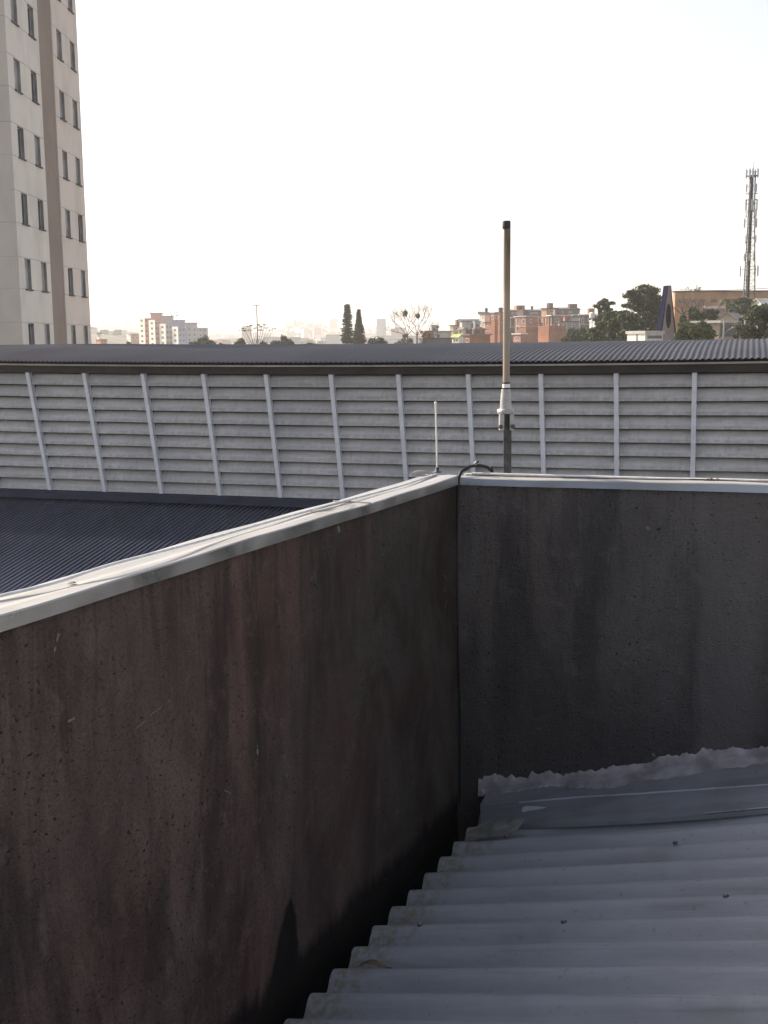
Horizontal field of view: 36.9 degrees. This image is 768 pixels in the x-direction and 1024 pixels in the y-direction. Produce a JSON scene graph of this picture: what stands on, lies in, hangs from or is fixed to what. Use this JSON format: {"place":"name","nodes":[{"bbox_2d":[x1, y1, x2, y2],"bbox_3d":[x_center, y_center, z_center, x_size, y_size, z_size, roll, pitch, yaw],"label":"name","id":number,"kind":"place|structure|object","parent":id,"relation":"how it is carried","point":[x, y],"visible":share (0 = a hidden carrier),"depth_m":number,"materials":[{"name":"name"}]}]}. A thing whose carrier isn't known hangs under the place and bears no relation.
{"place":"outdoors","nodes":[
{"label":"outdoors","id":0,"kind":"place"},
{"bbox_2d":[0,0,91,344],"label":"apartment tower","id":1,"kind":"structure","parent":0,"point":[44,289],"depth_m":47.50,"materials":[{"name":"grey paint"}]},
{"bbox_2d":[10,0,19,26],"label":"window","id":2,"kind":"structure","parent":1,"relation":"in","point":[11,1],"depth_m":44.41,"materials":[{"name":"grey glass"}]},
{"bbox_2d":[13,60,22,94],"bbox_3d":[-14.230,-16.856,44.558,0.215,1.230,0.820,0,8,2],"label":"window","id":3,"kind":"structure","parent":1,"relation":"in","point":[15,63],"depth_m":44.73,"materials":[{"name":"grey glass"}]},
{"bbox_2d":[17,127,26,160],"bbox_3d":[-14.205,-14.370,44.927,0.215,1.230,0.820,0,8,2],"label":"window","id":4,"kind":"structure","parent":1,"relation":"in","point":[18,129],"depth_m":45.17,"materials":[{"name":"grey glass"}]},
{"bbox_2d":[21,194,29,226],"bbox_3d":[-14.179,-11.885,45.297,0.215,1.230,0.820,0,8,2],"label":"window","id":5,"kind":"structure","parent":1,"relation":"in","point":[22,196],"depth_m":45.49,"materials":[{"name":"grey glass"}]},
{"bbox_2d":[24,259,33,290],"bbox_3d":[-14.154,-9.399,45.666,0.215,1.230,0.820,0,8,2],"label":"window","id":6,"kind":"structure","parent":1,"relation":"in","point":[25,260],"depth_m":45.85,"materials":[{"name":"grey glass"}]},
{"bbox_2d":[28,323,31,343],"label":"window","id":7,"kind":"structure","parent":1,"relation":"in","point":[29,325],"depth_m":46.22,"materials":[{"name":"grey glass"}]},
{"bbox_2d":[27,6,36,40],"bbox_3d":[-14.201,-19.636,46.166,0.215,1.230,0.820,0,8,2],"label":"window","id":8,"kind":"structure","parent":1,"relation":"in","point":[28,9],"depth_m":46.41,"materials":[{"name":"grey glass"}]},
{"bbox_2d":[31,72,39,104],"bbox_3d":[-14.176,-17.150,46.535,0.215,1.230,0.820,0,8,2],"label":"window","id":9,"kind":"structure","parent":1,"relation":"in","point":[32,75],"depth_m":46.77,"materials":[{"name":"grey glass"}]},
{"bbox_2d":[34,136,42,168],"bbox_3d":[-14.151,-14.665,46.905,0.215,1.230,0.820,0,8,2],"label":"window","id":10,"kind":"structure","parent":1,"relation":"in","point":[35,139],"depth_m":47.09,"materials":[{"name":"grey glass"}]},
{"bbox_2d":[37,200,45,230],"bbox_3d":[-14.126,-12.179,47.274,0.215,1.230,0.820,0,8,2],"label":"window","id":11,"kind":"structure","parent":1,"relation":"in","point":[39,209],"depth_m":47.54,"materials":[{"name":"grey glass"}]},
{"bbox_2d":[41,263,49,292],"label":"window","id":12,"kind":"structure","parent":1,"relation":"in","point":[42,264],"depth_m":47.83,"materials":[{"name":"grey glass"}]},
{"bbox_2d":[44,324,47,343],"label":"window","id":13,"kind":"structure","parent":1,"relation":"in","point":[45,325],"depth_m":48.18,"materials":[{"name":"grey glass"}]},
{"bbox_2d":[56,31,63,62],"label":"window","id":14,"kind":"structure","parent":1,"relation":"in","point":[57,35],"depth_m":50.04,"materials":[{"name":"grey glass"}]},
{"bbox_2d":[59,92,66,121],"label":"window","id":15,"kind":"structure","parent":1,"relation":"in","point":[60,96],"depth_m":50.41,"materials":[{"name":"grey glass"}]},
{"bbox_2d":[62,151,69,180],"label":"window","id":16,"kind":"structure","parent":1,"relation":"in","point":[63,157],"depth_m":50.79,"materials":[{"name":"grey glass"}]},
{"bbox_2d":[65,210,72,238],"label":"window","id":17,"kind":"structure","parent":1,"relation":"in","point":[66,218],"depth_m":51.16,"materials":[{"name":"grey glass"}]},
{"bbox_2d":[68,268,75,295],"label":"window","id":18,"kind":"structure","parent":1,"relation":"in","point":[69,279],"depth_m":51.61,"materials":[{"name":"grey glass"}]},
{"bbox_2d":[70,43,76,72],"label":"window","id":19,"kind":"structure","parent":1,"relation":"in","point":[75,71],"depth_m":52.03,"materials":[{"name":"grey glass"}]},
{"bbox_2d":[72,101,79,129],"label":"window","id":20,"kind":"structure","parent":1,"relation":"in","point":[74,126],"depth_m":52.38,"materials":[{"name":"grey glass"}]},
{"bbox_2d":[75,158,82,186],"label":"window","id":21,"kind":"structure","parent":1,"relation":"in","point":[75,158],"depth_m":52.74,"materials":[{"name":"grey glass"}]},
{"bbox_2d":[78,215,84,242],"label":"window","id":22,"kind":"structure","parent":1,"relation":"in","point":[78,215],"depth_m":53.18,"materials":[{"name":"grey glass"}]},
{"bbox_2d":[81,271,87,297],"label":"window","id":23,"kind":"structure","parent":1,"relation":"in","point":[83,296],"depth_m":53.53,"materials":[{"name":"grey glass"}]},
{"bbox_2d":[91,325,415,343],"bbox_3d":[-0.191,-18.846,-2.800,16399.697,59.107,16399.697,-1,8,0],"label":"terrain","id":24,"kind":"structure","parent":0,"point":[114,339],"depth_m":1034.74,"materials":[{"name":"grey"}]},
{"bbox_2d":[95,339,107,343],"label":"orange house","id":25,"kind":"structure","parent":24,"relation":"on","point":[101,341],"depth_m":416.17,"materials":[{"name":"paint"}]},
{"bbox_2d":[128,334,138,343],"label":"tan house","id":26,"kind":"structure","parent":24,"relation":"on","point":[133,338],"depth_m":633.40,"materials":[{"name":"white paint"}]},
{"bbox_2d":[138,313,173,343],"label":"pink apartment block","id":27,"kind":"structure","parent":24,"relation":"on","point":[149,331],"depth_m":616.48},
{"bbox_2d":[0,488,339,593],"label":"warehouse","id":28,"kind":"structure","parent":24,"relation":"on","point":[47,535],"depth_m":24.80,"materials":[{"name":"metal"}]},
{"bbox_2d":[172,312,185,343],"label":"blue apartment block","id":29,"kind":"structure","parent":24,"relation":"on","point":[178,332],"depth_m":603.24,"materials":[{"name":"paint"}]},
{"bbox_2d":[185,322,207,343],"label":"grey apartment block","id":30,"kind":"structure","parent":24,"relation":"on","point":[194,332],"depth_m":621.52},
{"bbox_2d":[188,335,216,343],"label":"tree","id":31,"kind":"object","parent":24,"relation":"on","point":[205,339],"visible":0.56,"depth_m":227.11,"materials":[{"name":"green plant"}]},
{"bbox_2d":[0,474,457,1023],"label":"parapet wall","id":32,"kind":"structure","parent":24,"relation":"on","point":[228,778],"depth_m":3.86,"materials":[{"name":"concrete"}]},
{"bbox_2d":[0,473,436,597],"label":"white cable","id":33,"kind":"object","parent":32,"relation":"on","point":[136,557],"visible":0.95,"depth_m":3.63,"materials":[{"name":"plastic"}]},
{"bbox_2d":[311,501,350,511],"bbox_3d":[-0.186,-0.028,4.569,0.075,0.028,0.294,5,10,32],"label":"grey wire","id":34,"kind":"object","parent":32,"relation":"on","point":[331,505],"visible":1,"depth_m":4.50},
{"bbox_2d":[273,832,457,1023],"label":"gutter","id":35,"kind":"object","parent":32,"relation":"attached to","point":[296,1009],"visible":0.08,"depth_m":4.91,"materials":[{"name":"metal"}]},
{"bbox_2d":[409,470,437,476],"bbox_3d":[0.194,-0.192,5.630,0.134,0.032,0.096,0,9,6],"label":"wire coil","id":36,"kind":"object","parent":32,"relation":"on","point":[422,472],"visible":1,"depth_m":5.62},
{"bbox_2d":[433,401,440,472],"bbox_3d":[0.267,-0.377,5.786,0.044,0.357,0.043,-1,8,0],"label":"lightning rod","id":37,"kind":"object","parent":32,"relation":"on","point":[437,467],"visible":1,"depth_m":5.79,"materials":[{"name":"white metal"}]},
{"bbox_2d":[234,337,245,343],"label":"tree","id":38,"kind":"object","parent":24,"relation":"on","point":[241,340],"visible":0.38,"depth_m":212.38,"materials":[{"name":"green plant"}]},
{"bbox_2d":[253,305,260,343],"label":"mast light","id":39,"kind":"object","parent":24,"relation":"on","point":[257,320],"visible":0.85,"depth_m":236.67,"materials":[{"name":"grey metal"}]},
{"bbox_2d":[239,324,276,343],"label":"feathery tree","id":40,"kind":"object","parent":24,"relation":"on","point":[259,325],"visible":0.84,"depth_m":222.07,"materials":[{"name":"plant"}]},
{"bbox_2d":[270,334,294,343],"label":"tree","id":41,"kind":"object","parent":24,"relation":"on","point":[284,339],"visible":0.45,"depth_m":217.06,"materials":[{"name":"green plant"}]},
{"bbox_2d":[340,303,355,343],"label":"conifer","id":42,"kind":"object","parent":24,"relation":"on","point":[347,334],"visible":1,"depth_m":236.43,"materials":[{"name":"green plant"}]},
{"bbox_2d":[353,309,366,343],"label":"conifer","id":43,"kind":"object","parent":24,"relation":"on","point":[359,336],"visible":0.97,"depth_m":242.39,"materials":[{"name":"green plant"}]},
{"bbox_2d":[91,318,648,343],"bbox_3d":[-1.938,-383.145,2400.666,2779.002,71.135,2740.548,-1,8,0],"label":"city","id":44,"kind":"object","parent":24,"relation":"on","point":[296,334],"visible":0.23,"depth_m":2326.56,"materials":[{"name":"brick"}]},
{"bbox_2d":[366,336,387,343],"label":"tree","id":45,"kind":"object","parent":24,"relation":"on","point":[381,340],"visible":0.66,"depth_m":221.69,"materials":[{"name":"green plant"}]},
{"bbox_2d":[0,338,767,499],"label":"factory hall","id":46,"kind":"structure","parent":24,"relation":"on","point":[328,421],"depth_m":24.61,"materials":[{"name":"metal"}]},
{"bbox_2d":[394,335,413,343],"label":"tree","id":47,"kind":"object","parent":24,"relation":"on","point":[403,340],"visible":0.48,"depth_m":251.96,"materials":[{"name":"green plant"}]},
{"bbox_2d":[386,297,443,343],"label":"bare tree","id":48,"kind":"object","parent":24,"relation":"on","point":[405,313],"visible":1,"depth_m":231.66,"materials":[{"name":"brown plant"}]},
{"bbox_2d":[420,331,426,342],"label":"tree","id":49,"kind":"object","parent":24,"relation":"on","point":[424,337],"visible":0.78,"depth_m":247.17,"materials":[{"name":"plant"}]},
{"bbox_2d":[418,328,453,342],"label":"shed","id":50,"kind":"structure","parent":24,"relation":"on","point":[429,336],"depth_m":248.09,"materials":[{"name":"concrete"}]},
{"bbox_2d":[429,325,452,337],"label":"long wall building","id":51,"kind":"structure","parent":24,"relation":"on","point":[444,334],"depth_m":326.92,"materials":[{"name":"white paint"}]},
{"bbox_2d":[448,318,459,335],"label":"shed","id":52,"kind":"structure","parent":24,"relation":"on","point":[455,327],"depth_m":395.91,"materials":[{"name":"white paint"}]},
{"bbox_2d":[450,334,464,342],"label":"house","id":53,"kind":"structure","parent":24,"relation":"on","point":[458,338],"depth_m":267.63,"materials":[{"name":"white paint"}]},
{"bbox_2d":[457,327,465,342],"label":"house","id":54,"kind":"structure","parent":24,"relation":"on","point":[461,330],"depth_m":326.60,"materials":[{"name":"white paint"}]},
{"bbox_2d":[458,319,478,326],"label":"warehouse","id":55,"kind":"structure","parent":24,"relation":"on","point":[465,322],"depth_m":385.58,"materials":[{"name":"metal"}]},
{"bbox_2d":[465,321,486,333],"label":"dark house","id":56,"kind":"structure","parent":24,"relation":"on","point":[475,324],"depth_m":327.82,"materials":[{"name":"white paint"}]},
{"bbox_2d":[462,328,491,342],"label":"brick house","id":57,"kind":"structure","parent":24,"relation":"on","point":[476,336],"depth_m":258.60,"materials":[{"name":"brick"}]},
{"bbox_2d":[478,305,490,327],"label":"tall house","id":58,"kind":"structure","parent":24,"relation":"on","point":[483,316],"depth_m":356.17,"materials":[{"name":"white paint"}]},
{"bbox_2d":[483,317,490,342],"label":"terrace house","id":59,"kind":"structure","parent":24,"relation":"on","point":[488,325],"depth_m":346.79,"materials":[{"name":"brick"}]},
{"bbox_2d":[490,312,499,342],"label":"brick tower house","id":60,"kind":"structure","parent":24,"relation":"on","point":[494,327],"depth_m":336.29,"materials":[{"name":"red brick"}]},
{"bbox_2d":[498,304,502,342],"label":"brick tower house","id":61,"kind":"structure","parent":24,"relation":"on","point":[500,326],"depth_m":341.07,"materials":[{"name":"red brick"}]},
{"bbox_2d":[510,310,515,342],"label":"house","id":62,"kind":"structure","parent":24,"relation":"on","point":[512,324],"depth_m":346.04,"materials":[{"name":"grey brick"}]},
{"bbox_2d":[511,333,527,341],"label":"red house","id":63,"kind":"structure","parent":24,"relation":"on","point":[519,337],"depth_m":297.39,"materials":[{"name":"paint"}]},
{"bbox_2d":[510,305,540,322],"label":"building","id":64,"kind":"structure","parent":24,"relation":"on","point":[534,312],"depth_m":396.37,"materials":[{"name":"white paint"}]},
{"bbox_2d":[513,310,538,341],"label":"two storey house","id":65,"kind":"structure","parent":24,"relation":"on","point":[525,322],"depth_m":327.41,"materials":[{"name":"paint"}]},
{"bbox_2d":[540,303,558,325],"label":"building","id":66,"kind":"structure","parent":24,"relation":"on","point":[549,309],"depth_m":385.59,"materials":[{"name":"brick"}]},
{"bbox_2d":[538,317,565,341],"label":"brick building","id":67,"kind":"structure","parent":24,"relation":"on","point":[549,333],"depth_m":308.23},
{"bbox_2d":[546,310,566,325],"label":"row house","id":68,"kind":"structure","parent":24,"relation":"on","point":[557,313],"depth_m":355.93,"materials":[{"name":"white paint"}]},
{"bbox_2d":[553,304,580,314],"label":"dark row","id":69,"kind":"object","parent":24,"relation":"on","point":[571,309],"visible":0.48,"depth_m":405.79,"materials":[{"name":"white paint"}]},
{"bbox_2d":[556,316,580,333],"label":"grey house","id":70,"kind":"structure","parent":24,"relation":"on","point":[571,324],"depth_m":321.60,"materials":[{"name":"white paint"}]},
{"bbox_2d":[567,314,579,320],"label":"gable house","id":71,"kind":"structure","parent":24,"relation":"on","point":[574,317],"depth_m":330.79,"materials":[{"name":"white paint"}]},
{"bbox_2d":[563,327,586,341],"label":"tree","id":72,"kind":"object","parent":24,"relation":"on","point":[573,334],"visible":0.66,"depth_m":186.51,"materials":[{"name":"green plant"}]},
{"bbox_2d":[578,307,597,341],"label":"row house","id":73,"kind":"structure","parent":24,"relation":"on","point":[584,319],"depth_m":345.90,"materials":[{"name":"paint"}]},
{"bbox_2d":[589,312,594,326],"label":"water tank","id":74,"kind":"object","parent":24,"relation":"on","point":[591,315],"visible":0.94,"depth_m":155.54,"materials":[{"name":"white paint"}]},
{"bbox_2d":[582,327,603,341],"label":"tree","id":75,"kind":"object","parent":24,"relation":"on","point":[592,335],"visible":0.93,"depth_m":123.97,"materials":[{"name":"green plant"}]},
{"bbox_2d":[592,298,615,340],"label":"tree","id":76,"kind":"object","parent":24,"relation":"on","point":[602,304],"visible":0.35,"depth_m":162.18,"materials":[{"name":"green plant"}]},
{"bbox_2d":[594,308,620,340],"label":"tree","id":77,"kind":"object","parent":24,"relation":"on","point":[606,315],"visible":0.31,"depth_m":137.38,"materials":[{"name":"green plant"}]},
{"bbox_2d":[457,473,767,840],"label":"parapet wall","id":78,"kind":"structure","parent":24,"relation":"on","point":[605,623],"depth_m":5.54,"materials":[{"name":"concrete"}]},
{"bbox_2d":[456,464,492,804],"bbox_3d":[0.463,0.623,5.846,0.276,1.741,0.028,-8,11,-42],"label":"black cable","id":79,"kind":"object","parent":78,"relation":"hanging from","point":[490,468],"visible":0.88,"depth_m":5.75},
{"bbox_2d":[497,220,514,472],"bbox_3d":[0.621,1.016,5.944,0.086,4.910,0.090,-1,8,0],"label":"omni antenna","id":80,"kind":"object","parent":78,"relation":"attached to","point":[505,411],"visible":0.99,"depth_m":5.68,"materials":[{"name":"brown plastic"}]},
{"bbox_2d":[284,814,767,1023],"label":"corrugated roof","id":81,"kind":"structure","parent":78,"relation":"attached to","point":[658,923],"depth_m":4.24,"materials":[{"name":"metal"}]},
{"bbox_2d":[352,959,391,967],"bbox_3d":[-0.047,1.692,4.300,0.165,0.029,0.035,-12,3,26],"label":"dry leaf","id":82,"kind":"object","parent":81,"relation":"on","point":[375,962],"visible":1,"depth_m":4.30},
{"bbox_2d":[467,817,524,837],"bbox_3d":[0.517,1.478,5.388,0.280,0.048,0.120,-12,3,26],"label":"sheet fragment","id":83,"kind":"object","parent":81,"relation":"on","point":[500,827],"visible":1,"depth_m":5.38,"materials":[{"name":"plastic"}]},
{"bbox_2d":[466,474,767,482],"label":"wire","id":84,"kind":"object","parent":78,"relation":"on","point":[611,478],"visible":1,"depth_m":5.49,"materials":[{"name":"green plastic"}]},
{"bbox_2d":[472,472,767,481],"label":"white cable","id":85,"kind":"object","parent":78,"relation":"on","point":[553,475],"visible":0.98,"depth_m":5.55,"materials":[{"name":"plastic"}]},
{"bbox_2d":[478,746,767,828],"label":"wall flashing","id":86,"kind":"object","parent":78,"relation":"attached to","point":[703,783],"depth_m":5.41,"materials":[{"name":"metal"}]},
{"bbox_2d":[522,806,545,811],"bbox_3d":[0.730,1.428,5.529,0.140,0.013,0.033,0,42,24],"label":"film scrap","id":87,"kind":"object","parent":86,"relation":"attached to","point":[526,808],"visible":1,"depth_m":5.54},
{"bbox_2d":[604,311,642,340],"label":"tree","id":88,"kind":"object","parent":24,"relation":"on","point":[621,324],"visible":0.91,"depth_m":132.57,"materials":[{"name":"green plant"}]},
{"bbox_2d":[618,283,661,330],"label":"leafy tree","id":89,"kind":"object","parent":24,"relation":"on","point":[643,302],"visible":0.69,"depth_m":146.34,"materials":[{"name":"green plant"}]},
{"bbox_2d":[625,331,664,340],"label":"white wall building","id":90,"kind":"structure","parent":24,"relation":"on","point":[643,335],"depth_m":109.46,"materials":[{"name":"beige paint"}]},
{"bbox_2d":[647,335,661,338],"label":"window","id":91,"kind":"structure","parent":90,"relation":"in","point":[648,336],"depth_m":109.30,"materials":[{"name":"grey glass"}]},
{"bbox_2d":[657,285,675,339],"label":"church tower","id":92,"kind":"structure","parent":24,"relation":"on","point":[666,321],"depth_m":118.57,"materials":[{"name":"blue paint"}]},
{"bbox_2d":[673,296,710,314],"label":"bare tree","id":93,"kind":"object","parent":24,"relation":"on","point":[686,304],"visible":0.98,"depth_m":177.48,"materials":[{"name":"brown plant"}]},
{"bbox_2d":[677,306,709,325],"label":"tree","id":94,"kind":"object","parent":24,"relation":"on","point":[694,313],"visible":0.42,"depth_m":137.64,"materials":[{"name":"green plant"}]},
{"bbox_2d":[674,321,718,339],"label":"tree","id":95,"kind":"object","parent":24,"relation":"on","point":[701,330],"visible":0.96,"depth_m":98.17,"materials":[{"name":"green plant"}]},
{"bbox_2d":[701,308,719,320],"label":"tree","id":96,"kind":"object","parent":24,"relation":"on","point":[713,314],"visible":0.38,"depth_m":157.26,"materials":[{"name":"green plant"}]},
{"bbox_2d":[702,306,725,320],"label":"pink house","id":97,"kind":"structure","parent":24,"relation":"on","point":[722,311],"depth_m":202.69,"materials":[{"name":"concrete"}]},
{"bbox_2d":[690,320,739,339],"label":"flat carport","id":98,"kind":"object","parent":24,"relation":"on","point":[717,326],"visible":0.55,"depth_m":134.20,"materials":[{"name":"beige concrete"}]},
{"bbox_2d":[720,325,736,336],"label":"window","id":99,"kind":"structure","parent":98,"relation":"in","point":[730,332],"depth_m":134.73,"materials":[{"name":"glass"}]},
{"bbox_2d":[672,290,767,334],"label":"orange building","id":100,"kind":"structure","parent":24,"relation":"on","point":[713,298],"depth_m":246.85,"materials":[{"name":"clear brick"}]},
{"bbox_2d":[717,298,735,311],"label":"palm tree","id":101,"kind":"object","parent":24,"relation":"on","point":[728,301],"visible":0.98,"depth_m":166.99,"materials":[{"name":"green plant"}]},
{"bbox_2d":[716,312,741,320],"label":"gabled shed","id":102,"kind":"structure","parent":24,"relation":"on","point":[731,316],"depth_m":148.72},
{"bbox_2d":[723,319,735,339],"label":"utility pole","id":103,"kind":"object","parent":24,"relation":"on","point":[724,332],"visible":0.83,"depth_m":98.72,"materials":[{"name":"grey concrete"}]},
{"bbox_2d":[728,296,753,314],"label":"tree","id":104,"kind":"object","parent":24,"relation":"on","point":[740,304],"visible":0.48,"depth_m":181.06,"materials":[{"name":"green plant"}]},
{"bbox_2d":[733,324,748,339],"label":"tree","id":105,"kind":"object","parent":24,"relation":"on","point":[741,333],"visible":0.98,"depth_m":96.77,"materials":[{"name":"green plant"}]},
{"bbox_2d":[734,320,755,326],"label":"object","id":106,"kind":"object","parent":24,"relation":"on","point":[748,325],"visible":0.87,"depth_m":98.71,"materials":[{"name":"grey concrete"}]},
{"bbox_2d":[739,167,758,307],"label":"telecom tower","id":107,"kind":"structure","parent":24,"relation":"on","point":[751,208],"depth_m":209.56,"materials":[{"name":"grey metal"}]},
{"bbox_2d":[734,302,767,339],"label":"tree","id":108,"kind":"object","parent":24,"relation":"on","point":[756,314],"visible":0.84,"depth_m":103.16,"materials":[{"name":"green plant"}]},
{"bbox_2d":[751,298,767,327],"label":"white villa","id":109,"kind":"object","parent":24,"relation":"on","point":[760,300],"visible":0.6,"depth_m":187.94,"materials":[{"name":"tile"}]},
{"bbox_2d":[75,0,767,333],"label":"sky","id":110,"kind":"structure","parent":0,"point":[300,160],"materials":[{"name":"white"}]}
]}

